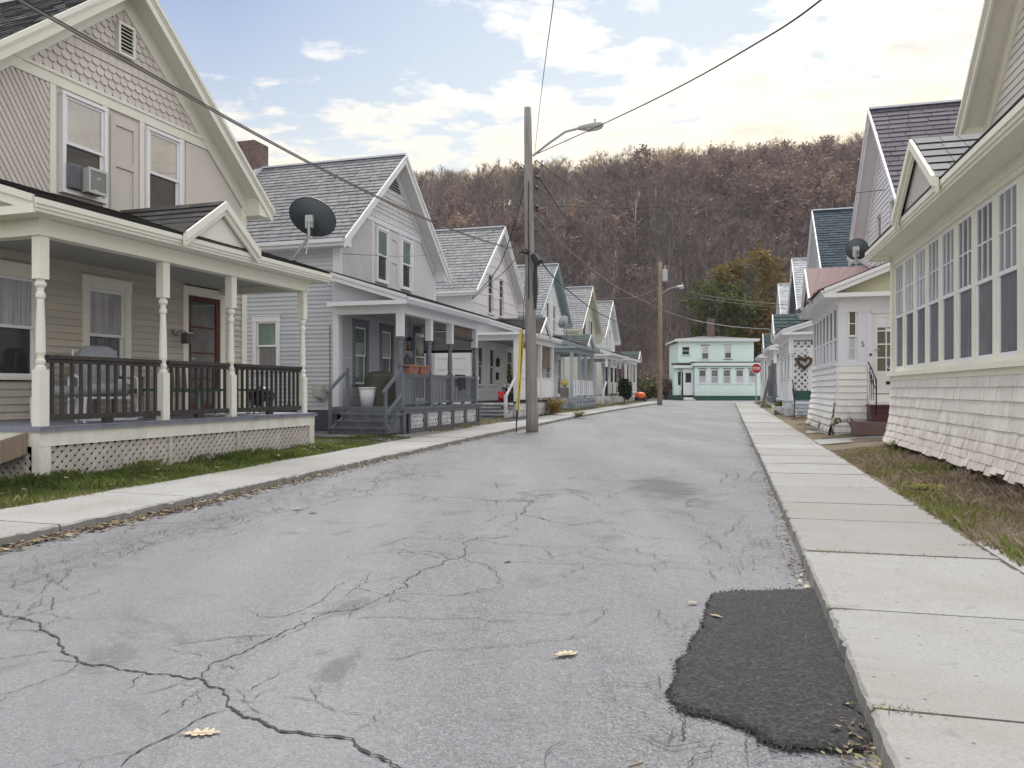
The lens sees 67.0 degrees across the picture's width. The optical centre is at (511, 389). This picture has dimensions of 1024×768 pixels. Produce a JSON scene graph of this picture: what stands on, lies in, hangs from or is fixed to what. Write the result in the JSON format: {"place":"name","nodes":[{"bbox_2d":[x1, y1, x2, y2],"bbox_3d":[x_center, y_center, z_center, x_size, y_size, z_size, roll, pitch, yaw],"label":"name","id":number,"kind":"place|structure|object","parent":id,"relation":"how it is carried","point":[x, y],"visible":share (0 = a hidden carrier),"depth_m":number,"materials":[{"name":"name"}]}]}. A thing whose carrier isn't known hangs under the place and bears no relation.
{"place":"outdoors","nodes":[
{"label":"outdoors","id":0,"kind":"place"},
{"bbox_2d":[30,386,86,422],"bbox_3d":[-5.814,0.193,9.916,0.600,0.476,0.440,0,0,-43],"label":"footstool","id":1,"kind":"object","parent":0,"point":[67,391],"visible":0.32,"depth_m":9.87,"materials":[{"name":"white plastic"}]},
{"bbox_2d":[94,376,144,417],"bbox_3d":[-6.024,-0.002,11.731,0.630,0.865,0.600,0,0,1],"label":"wicker chair","id":2,"kind":"object","parent":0,"point":[95,400],"visible":0.14,"depth_m":11.73,"materials":[{"name":"wicker"}]},
{"bbox_2d":[0,436,388,509],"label":"yard","id":3,"kind":"structure","parent":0,"point":[322,439],"depth_m":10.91,"materials":[{"name":"green plant"}]},
{"bbox_2d":[0,0,331,479],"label":"beige house","id":4,"kind":"structure","parent":3,"relation":"on","point":[154,265],"depth_m":11.65,"materials":[{"name":"beige paint"}]},
{"bbox_2d":[0,260,44,379],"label":"window","id":5,"kind":"structure","parent":4,"relation":"in","point":[18,301],"depth_m":10.75,"materials":[{"name":"grey glass"}]},
{"bbox_2d":[58,90,108,203],"bbox_3d":[-6.493,-3.645,11.736,0.097,1.490,0.840,0,0,18],"label":"window","id":6,"kind":"structure","parent":4,"relation":"in","point":[83,123],"depth_m":11.69,"materials":[{"name":"white plastic"}]},
{"bbox_2d":[67,162,107,196],"bbox_3d":[-6.378,-3.145,11.630,0.185,0.390,0.570,0,0,18],"label":"air conditioner","id":7,"kind":"object","parent":4,"relation":"attached to","point":[89,180],"visible":1,"depth_m":11.58,"materials":[{"name":"paint"}]},
{"bbox_2d":[67,345,138,420],"bbox_3d":[-5.802,-0.103,10.947,0.799,1.067,0.782,0,0,-43],"label":"glider chair","id":8,"kind":"object","parent":4,"relation":"on","point":[98,351],"visible":0.47,"depth_m":10.93,"materials":[{"name":"white plastic"}]},
{"bbox_2d":[80,274,134,383],"bbox_3d":[-6.387,-0.915,12.185,0.145,1.670,1.000,0,0,18],"label":"window","id":9,"kind":"structure","parent":4,"relation":"in","point":[106,302],"depth_m":12.23,"materials":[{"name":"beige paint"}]},
{"bbox_2d":[145,126,182,207],"bbox_3d":[-5.989,-3.645,13.287,0.097,1.490,0.840,0,0,18],"label":"window","id":10,"kind":"structure","parent":4,"relation":"in","point":[163,151],"depth_m":13.27,"materials":[{"name":"grey glass"}]},
{"bbox_2d":[134,389,269,417],"bbox_3d":[-5.003,0.210,12.728,0.440,0.440,2.850,0,0,18],"label":"porch table","id":11,"kind":"object","parent":4,"relation":"on","point":[215,414],"visible":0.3,"depth_m":12.63,"materials":[{"name":"grey wood"}]},
{"bbox_2d":[182,285,224,409],"bbox_3d":[-5.695,-0.715,14.294,0.132,2.290,1.140,0,0,18],"label":"door","id":12,"kind":"structure","parent":4,"relation":"in","point":[203,313],"depth_m":14.34,"materials":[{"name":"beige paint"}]},
{"bbox_2d":[288,197,335,261],"bbox_3d":[-3.694,-2.936,14.386,0.800,1.187,0.963,0,0,31],"label":"satellite dish","id":13,"kind":"object","parent":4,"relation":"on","point":[311,216],"visible":1,"depth_m":14.22,"materials":[{"name":"metal"}]},
{"bbox_2d":[289,433,410,452],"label":"lawn grass","id":14,"kind":"structure","parent":3,"relation":"on","point":[361,437],"depth_m":15.72,"materials":[{"name":"green plant"}]},
{"bbox_2d":[0,402,656,546],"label":"sidewalk","id":15,"kind":"structure","parent":0,"point":[28,522],"depth_m":9.07,"materials":[{"name":"concrete"}]},
{"bbox_2d":[326,430,452,440],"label":"loose gravel","id":16,"kind":"structure","parent":0,"point":[346,435],"depth_m":17.68,"materials":[{"name":"grey gravel"}]},
{"bbox_2d":[292,421,503,440],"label":"yard","id":17,"kind":"structure","parent":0,"point":[321,433],"depth_m":18.39,"materials":[{"name":"soil"}]},
{"bbox_2d":[0,403,879,767],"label":"road","id":18,"kind":"structure","parent":0,"point":[390,613],"depth_m":4.29,"materials":[{"name":"grey asphalt"}]},
{"bbox_2d":[178,727,220,735],"bbox_3d":[-1.120,1.230,2.776,0.148,0.008,0.068,0,1,-6],"label":"oak leaf","id":19,"kind":"object","parent":18,"relation":"on","point":[196,731],"visible":1,"depth_m":2.77,"materials":[{"name":"beige plant"}]},
{"bbox_2d":[0,428,523,550],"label":"leaf litter","id":20,"kind":"object","parent":18,"relation":"on","point":[76,531],"visible":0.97,"depth_m":7.47,"materials":[{"name":"plant"}]},
{"bbox_2d":[0,412,608,558],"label":"loose gravel","id":21,"kind":"structure","parent":18,"relation":"on","point":[276,488],"depth_m":9.38,"materials":[{"name":"stone"}]},
{"bbox_2d":[516,290,524,431],"bbox_3d":[0.288,-1.596,21.526,0.128,5.624,1.082,0,0,18],"label":"guy wire guard","id":22,"kind":"object","parent":18,"relation":"on","point":[520,354],"visible":0.79,"depth_m":21.25,"materials":[{"name":"yellow plastic"}]},
{"bbox_2d":[660,585,872,755],"bbox_3d":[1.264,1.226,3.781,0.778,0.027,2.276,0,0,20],"label":"asphalt patch","id":23,"kind":"object","parent":18,"relation":"on","point":[761,663],"visible":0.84,"depth_m":3.33,"materials":[{"name":"black asphalt"}]},
{"bbox_2d":[740,419,879,767],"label":"leaf litter","id":24,"kind":"object","parent":18,"relation":"on","point":[870,755],"visible":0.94,"depth_m":6.16,"materials":[{"name":"brown plant"}]},
{"bbox_2d":[821,701,882,767],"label":"leaf litter","id":25,"kind":"object","parent":18,"relation":"on","point":[851,742],"visible":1,"depth_m":2.60,"materials":[{"name":"brown plant"}]},
{"bbox_2d":[502,364,512,400],"bbox_3d":[-0.076,-0.273,29.242,0.603,1.426,0.666,0,0,0],"label":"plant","id":26,"kind":"object","parent":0,"point":[510,394],"visible":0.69,"depth_m":29.15,"materials":[{"name":"green plant"}]},
{"bbox_2d":[415,400,643,431],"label":"weed grass","id":27,"kind":"structure","parent":0,"point":[485,421],"depth_m":25.06,"materials":[{"name":"green plant"}]},
{"bbox_2d":[158,0,983,208],"label":"sky","id":28,"kind":"structure","parent":0,"point":[448,83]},
{"bbox_2d":[538,401,644,416],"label":"yard","id":29,"kind":"structure","parent":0,"point":[564,411],"depth_m":35.83,"materials":[{"name":"green plant"}]},
{"bbox_2d":[435,226,562,417],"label":"white house","id":30,"kind":"structure","parent":29,"relation":"on","point":[473,265],"depth_m":30.35,"materials":[{"name":"white wood"}]},
{"bbox_2d":[477,342,485,385],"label":"window","id":31,"kind":"structure","parent":30,"relation":"in","point":[480,352],"depth_m":29.76,"materials":[{"name":"white paint"}]},
{"bbox_2d":[487,272,494,315],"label":"window","id":32,"kind":"structure","parent":30,"relation":"in","point":[490,300],"depth_m":30.96,"materials":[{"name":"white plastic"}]},
{"bbox_2d":[488,343,496,385],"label":"window","id":33,"kind":"structure","parent":30,"relation":"in","point":[492,347],"depth_m":31.15,"materials":[{"name":"white paint"}]},
{"bbox_2d":[498,277,504,318],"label":"window","id":34,"kind":"structure","parent":30,"relation":"in","point":[501,311],"depth_m":32.41,"materials":[{"name":"white plastic"}]},
{"bbox_2d":[506,346,513,392],"bbox_3d":[-0.108,-0.705,33.318,0.132,2.290,1.140,0,0,17],"label":"door","id":35,"kind":"structure","parent":30,"relation":"in","point":[509,350],"depth_m":33.38,"materials":[{"name":"white paint"}]},
{"bbox_2d":[542,346,550,368],"bbox_3d":[1.375,-1.323,32.195,0.090,0.935,1.700,0,0,17],"label":"rolled blind","id":36,"kind":"object","parent":30,"relation":"hanging from","point":[545,354],"visible":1,"depth_m":32.30,"materials":[{"name":"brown wood"}]},
{"bbox_2d":[542,396,571,412],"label":"ornamental grass","id":37,"kind":"object","parent":29,"relation":"on","point":[553,405],"depth_m":31.34,"materials":[{"name":"plant"}]},
{"bbox_2d":[517,263,599,408],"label":"teal trim house","id":38,"kind":"structure","parent":29,"relation":"on","point":[552,304],"depth_m":40.42,"materials":[{"name":"white paint"}]},
{"bbox_2d":[557,355,561,396],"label":"door","id":39,"kind":"structure","parent":38,"relation":"in","point":[559,359],"depth_m":42.91,"materials":[{"name":"white paint"}]},
{"bbox_2d":[564,286,626,404],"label":"olive trim house","id":40,"kind":"structure","parent":29,"relation":"on","point":[585,319],"depth_m":49.01,"materials":[{"name":"grey paint"}]},
{"bbox_2d":[596,300,641,400],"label":"white house","id":41,"kind":"structure","parent":29,"relation":"on","point":[609,340],"depth_m":58.34,"materials":[{"name":"paint"}]},
{"bbox_2d":[617,378,632,404],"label":"evergreen bush","id":42,"kind":"object","parent":29,"relation":"on","point":[624,388],"visible":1,"depth_m":47.37,"materials":[{"name":"green plant"}]},
{"bbox_2d":[429,195,852,399],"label":"hill","id":43,"kind":"structure","parent":0,"point":[654,343],"depth_m":114.78,"materials":[{"name":"brown plant"}]},
{"bbox_2d":[414,130,862,376],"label":"hill woods","id":44,"kind":"object","parent":43,"relation":"on","point":[730,176],"visible":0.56,"depth_m":127.26,"materials":[{"name":"brown plant"}]},
{"bbox_2d":[413,129,864,225],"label":"crest woods","id":45,"kind":"object","parent":43,"relation":"on","point":[661,153],"visible":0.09,"depth_m":202.21,"materials":[{"name":"brown plant"}]},
{"bbox_2d":[651,373,672,399],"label":"shrub","id":46,"kind":"object","parent":43,"relation":"on","point":[667,390],"visible":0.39,"depth_m":73.27,"materials":[{"name":"brown plant"}]},
{"bbox_2d":[615,305,765,393],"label":"undergrowth","id":47,"kind":"object","parent":43,"relation":"on","point":[663,352],"visible":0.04,"depth_m":96.74,"materials":[{"name":"brown plant"}]},
{"bbox_2d":[706,216,773,270],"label":"oak tree","id":48,"kind":"object","parent":43,"relation":"on","point":[740,227],"visible":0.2,"depth_m":110.45,"materials":[{"name":"brown plant"}]},
{"bbox_2d":[743,248,799,302],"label":"oak tree","id":49,"kind":"object","parent":43,"relation":"on","point":[787,259],"visible":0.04,"depth_m":98.17,"materials":[{"name":"grey plant"}]},
{"bbox_2d":[646,400,760,403],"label":"cross street","id":50,"kind":"structure","parent":0,"point":[702,401],"depth_m":62.85,"materials":[{"name":"grey asphalt"}]},
{"bbox_2d":[753,402,892,450],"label":"yard","id":51,"kind":"structure","parent":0,"point":[788,421],"depth_m":17.20,"materials":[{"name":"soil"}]},
{"bbox_2d":[760,360,773,407],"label":"leaning post","id":52,"kind":"object","parent":51,"relation":"on","point":[767,385],"visible":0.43,"depth_m":40.80,"materials":[{"name":"grey wood"}]},
{"bbox_2d":[762,257,812,405],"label":"bleached roof house","id":53,"kind":"structure","parent":51,"relation":"on","point":[769,348],"depth_m":41.65,"materials":[{"name":"white paint"}]},
{"bbox_2d":[771,207,862,416],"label":"blue roof house","id":54,"kind":"structure","parent":51,"relation":"on","point":[829,233],"depth_m":29.46,"materials":[{"name":"white paint"}]},
{"bbox_2d":[794,99,961,435],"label":"red porch house","id":55,"kind":"structure","parent":51,"relation":"on","point":[847,312],"depth_m":18.36,"materials":[{"name":"white paint"}]},
{"bbox_2d":[822,314,824,366],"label":"window","id":56,"kind":"structure","parent":55,"relation":"in","point":[823,317],"depth_m":20.29,"materials":[{"name":"white paint"}]},
{"bbox_2d":[825,312,828,365],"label":"window","id":57,"kind":"structure","parent":55,"relation":"in","point":[827,314],"depth_m":19.62,"materials":[{"name":"white paint"}]},
{"bbox_2d":[828,309,831,364],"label":"window","id":58,"kind":"structure","parent":55,"relation":"in","point":[830,312],"depth_m":18.94,"materials":[{"name":"white paint"}]},
{"bbox_2d":[832,305,836,364],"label":"window","id":59,"kind":"structure","parent":55,"relation":"in","point":[834,310],"depth_m":18.25,"materials":[{"name":"white paint"}]},
{"bbox_2d":[847,309,858,363],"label":"window","id":60,"kind":"structure","parent":55,"relation":"in","point":[852,317],"depth_m":17.52,"materials":[{"name":"white plastic"}]},
{"bbox_2d":[842,238,870,272],"bbox_3d":[8.210,-3.171,18.482,0.716,0.869,1.088,0,0,1],"label":"satellite dish","id":61,"kind":"object","parent":55,"relation":"on","point":[855,249],"visible":0.92,"depth_m":18.36,"materials":[{"name":"metal"}]},
{"bbox_2d":[876,209,882,265],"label":"window","id":62,"kind":"structure","parent":55,"relation":"in","point":[879,218],"depth_m":20.74,"materials":[{"name":"white paint"}]},
{"bbox_2d":[869,306,890,392],"bbox_3d":[8.455,-0.890,17.294,0.868,1.960,0.132,0,0,15],"label":"door","id":63,"kind":"structure","parent":55,"relation":"in","point":[880,354],"depth_m":17.35,"materials":[{"name":"white paint"}]},
{"bbox_2d":[813,436,882,444],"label":"path","id":64,"kind":"structure","parent":0,"point":[836,441],"depth_m":15.46,"materials":[{"name":"concrete"}]},
{"bbox_2d":[735,402,1023,767],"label":"sidewalk","id":65,"kind":"structure","parent":0,"point":[922,634],"depth_m":4.02,"materials":[{"name":"concrete"}]},
{"bbox_2d":[769,448,996,718],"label":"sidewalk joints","id":66,"kind":"object","parent":65,"relation":"on","point":[898,707],"visible":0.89,"depth_m":5.21,"materials":[{"name":"green plant"}]},
{"bbox_2d":[830,442,1023,573],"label":"yard","id":67,"kind":"structure","parent":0,"point":[894,490],"depth_m":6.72,"materials":[{"name":"brown plant"}]},
{"bbox_2d":[865,0,1023,485],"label":"shingled house","id":68,"kind":"structure","parent":67,"relation":"on","point":[948,243],"depth_m":9.52,"materials":[{"name":"beige wood"}]},
{"bbox_2d":[894,260,902,371],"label":"window","id":69,"kind":"structure","parent":68,"relation":"in","point":[898,269],"depth_m":12.86,"materials":[{"name":"beige paint"}]},
{"bbox_2d":[903,253,913,370],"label":"window","id":70,"kind":"structure","parent":68,"relation":"in","point":[908,263],"depth_m":12.16,"materials":[{"name":"beige paint"}]},
{"bbox_2d":[913,243,925,369],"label":"window","id":71,"kind":"structure","parent":68,"relation":"in","point":[920,254],"depth_m":11.46,"materials":[{"name":"beige paint"}]},
{"bbox_2d":[926,234,939,368],"bbox_3d":[5.839,-1.185,10.664,0.083,1.810,0.747,0,0,15],"label":"window","id":72,"kind":"structure","parent":68,"relation":"in","point":[933,245],"depth_m":10.75,"materials":[{"name":"beige paint"}]},
{"bbox_2d":[939,222,954,366],"bbox_3d":[5.646,-1.185,9.963,0.083,1.810,0.747,0,0,15],"label":"window","id":73,"kind":"structure","parent":68,"relation":"in","point":[947,236],"depth_m":10.04,"materials":[{"name":"beige paint"}]},
{"bbox_2d":[955,209,972,365],"bbox_3d":[5.452,-1.185,9.263,0.083,1.810,0.747,0,0,15],"label":"window","id":74,"kind":"structure","parent":68,"relation":"in","point":[964,225],"depth_m":9.36,"materials":[{"name":"beige paint"}]},
{"bbox_2d":[973,194,994,363],"bbox_3d":[5.259,-1.185,8.562,0.083,1.810,0.747,0,0,15],"label":"window","id":75,"kind":"structure","parent":68,"relation":"in","point":[983,213],"depth_m":8.64,"materials":[{"name":"beige paint"}]},
{"bbox_2d":[993,176,1018,361],"bbox_3d":[5.065,-1.185,7.861,0.083,1.810,0.747,0,0,15],"label":"window","id":76,"kind":"structure","parent":68,"relation":"in","point":[1006,200],"depth_m":7.93,"materials":[{"name":"beige paint"}]},
{"bbox_2d":[1019,172,1023,358],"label":"window","id":77,"kind":"structure","parent":68,"relation":"in","point":[1021,177],"depth_m":7.47,"materials":[{"name":"beige paint"}]},
{"bbox_2d":[975,533,1023,574],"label":"path","id":78,"kind":"structure","parent":0,"point":[1001,557],"depth_m":5.16,"materials":[{"name":"concrete"}]},
{"bbox_3d":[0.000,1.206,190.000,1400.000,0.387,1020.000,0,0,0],"label":"ground","id":79,"kind":"structure","parent":0,"visible":0},
{"bbox_2d":[237,140,490,434],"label":"grey house","id":80,"kind":"structure","parent":79,"relation":"on","point":[363,307],"depth_m":19.88,"materials":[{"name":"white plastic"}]},
{"bbox_2d":[250,314,280,371],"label":"window","id":81,"kind":"structure","parent":80,"relation":"in","point":[265,328],"depth_m":19.59,"materials":[{"name":"white plastic"}]},
{"bbox_2d":[352,318,369,385],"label":"window","id":82,"kind":"structure","parent":80,"relation":"in","point":[360,328],"depth_m":20.11,"materials":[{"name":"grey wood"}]},
{"bbox_2d":[358,387,375,405],"bbox_3d":[-3.579,0.182,19.109,0.451,0.475,0.441,0,0,0],"label":"flower pot","id":83,"kind":"object","parent":80,"relation":"on","point":[367,396],"visible":0.95,"depth_m":18.96,"materials":[{"name":"white plastic"}]},
{"bbox_2d":[364,371,395,405],"bbox_3d":[-3.289,-0.022,19.610,0.532,0.883,0.977,0,0,17],"label":"covered grill","id":84,"kind":"object","parent":80,"relation":"on","point":[379,380],"visible":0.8,"depth_m":19.18,"materials":[{"name":"fabric"}]},
{"bbox_2d":[375,226,389,284],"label":"window","id":85,"kind":"structure","parent":80,"relation":"in","point":[382,236],"depth_m":21.21,"materials":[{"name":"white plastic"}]},
{"bbox_2d":[379,323,394,375],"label":"window","id":86,"kind":"structure","parent":80,"relation":"in","point":[386,331],"depth_m":21.58,"materials":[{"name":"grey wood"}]},
{"bbox_2d":[401,237,412,291],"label":"window","id":87,"kind":"structure","parent":80,"relation":"in","point":[406,245],"depth_m":22.78,"materials":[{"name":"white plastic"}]},
{"bbox_2d":[413,327,426,400],"bbox_3d":[-2.819,-0.725,23.768,0.132,2.290,1.140,0,0,17],"label":"door","id":88,"kind":"structure","parent":80,"relation":"in","point":[419,357],"depth_m":23.69,"materials":[{"name":"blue wood"}]},
{"bbox_2d":[424,330,471,352],"bbox_3d":[-1.957,-1.458,23.531,1.550,0.705,0.090,0,0,17],"label":"rolled blind","id":89,"kind":"object","parent":80,"relation":"attached to","point":[441,342],"visible":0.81,"depth_m":23.56,"materials":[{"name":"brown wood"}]},
{"bbox_2d":[454,325,472,341],"bbox_3d":[-1.435,-1.617,22.414,0.090,0.385,1.600,0,0,17],"label":"rolled blind","id":90,"kind":"object","parent":80,"relation":"attached to","point":[463,333],"visible":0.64,"depth_m":22.40,"materials":[{"name":"brown wood"}]},
{"bbox_2d":[521,106,542,431],"bbox_3d":[0.584,-3.199,21.132,0.592,9.107,0.530,0,0,19],"label":"utility pole","id":91,"kind":"object","parent":79,"relation":"on","point":[533,260],"visible":0.97,"depth_m":21.14,"materials":[{"name":"grey wood"}]},
{"bbox_2d":[17,0,526,251],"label":"overhead wire","id":92,"kind":"object","parent":91,"relation":"attached to","point":[112,53],"visible":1,"depth_m":8.28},
{"bbox_2d":[23,0,526,250],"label":"overhead wire","id":93,"kind":"object","parent":91,"relation":"attached to","point":[227,116],"visible":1,"depth_m":8.41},
{"bbox_2d":[532,118,603,156],"bbox_3d":[1.461,-6.741,20.663,2.021,0.786,0.229,0,0,23],"label":"street lamp","id":94,"kind":"object","parent":91,"relation":"attached to","point":[588,126],"visible":0.94,"depth_m":20.40,"materials":[{"name":"metal"}]},
{"bbox_2d":[536,160,790,277],"bbox_3d":[7.037,-6.183,31.653,1.859,0.630,24.367,0,0,36],"label":"overhead wire","id":95,"kind":"object","parent":91,"relation":"attached to","point":[640,225],"visible":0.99,"depth_m":30.19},
{"bbox_2d":[538,0,821,153],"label":"overhead wire","id":96,"kind":"object","parent":91,"relation":"attached to","point":[797,17],"visible":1,"depth_m":11.38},
{"bbox_2d":[538,190,882,207],"bbox_3d":[5.049,-4.968,20.663,8.733,0.411,1.692,0,0,18],"label":"overhead wire","id":97,"kind":"object","parent":91,"relation":"attached to","point":[721,204],"visible":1,"depth_m":20.50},
{"bbox_2d":[637,379,665,400],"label":"shrub","id":98,"kind":"object","parent":79,"relation":"on","point":[648,388],"visible":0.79,"depth_m":66.19,"materials":[{"name":"green plant"}]},
{"bbox_2d":[657,262,667,404],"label":"utility pole","id":99,"kind":"object","parent":79,"relation":"on","point":[663,275],"visible":0.99,"depth_m":51.34,"materials":[{"name":"beige wood"}]},
{"bbox_2d":[535,171,658,276],"bbox_3d":[4.625,-6.715,36.545,1.360,1.517,31.616,0,0,17],"label":"overhead wire","id":100,"kind":"object","parent":99,"relation":"attached to","point":[578,229],"visible":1,"depth_m":31.87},
{"bbox_2d":[665,319,760,399],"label":"mint house","id":101,"kind":"structure","parent":79,"relation":"on","point":[718,368],"depth_m":68.74,"materials":[{"name":"green wood"}]},
{"bbox_2d":[683,370,693,394],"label":"door","id":102,"kind":"structure","parent":101,"relation":"in","point":[688,375],"depth_m":68.46,"materials":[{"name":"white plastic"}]},
{"bbox_2d":[672,276,765,355],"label":"autumn tree","id":103,"kind":"object","parent":79,"relation":"on","point":[704,313],"visible":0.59,"depth_m":79.29,"materials":[{"name":"green plant"}]},
{"bbox_2d":[701,260,772,361],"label":"autumn tree","id":104,"kind":"object","parent":79,"relation":"on","point":[742,281],"visible":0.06,"depth_m":87.67,"materials":[{"name":"green plant"}]},
{"bbox_2d":[706,243,789,361],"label":"autumn tree","id":105,"kind":"object","parent":79,"relation":"on","point":[767,264],"visible":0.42,"depth_m":81.76,"materials":[{"name":"green plant"}]},
{"bbox_2d":[721,294,776,379],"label":"autumn tree","id":106,"kind":"object","parent":79,"relation":"on","point":[758,333],"visible":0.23,"depth_m":78.49,"materials":[{"name":"green plant"}]},
{"bbox_2d":[755,283,793,401],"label":"house","id":107,"kind":"structure","parent":79,"relation":"on","point":[782,292],"depth_m":51.41,"materials":[{"name":"white paint"}]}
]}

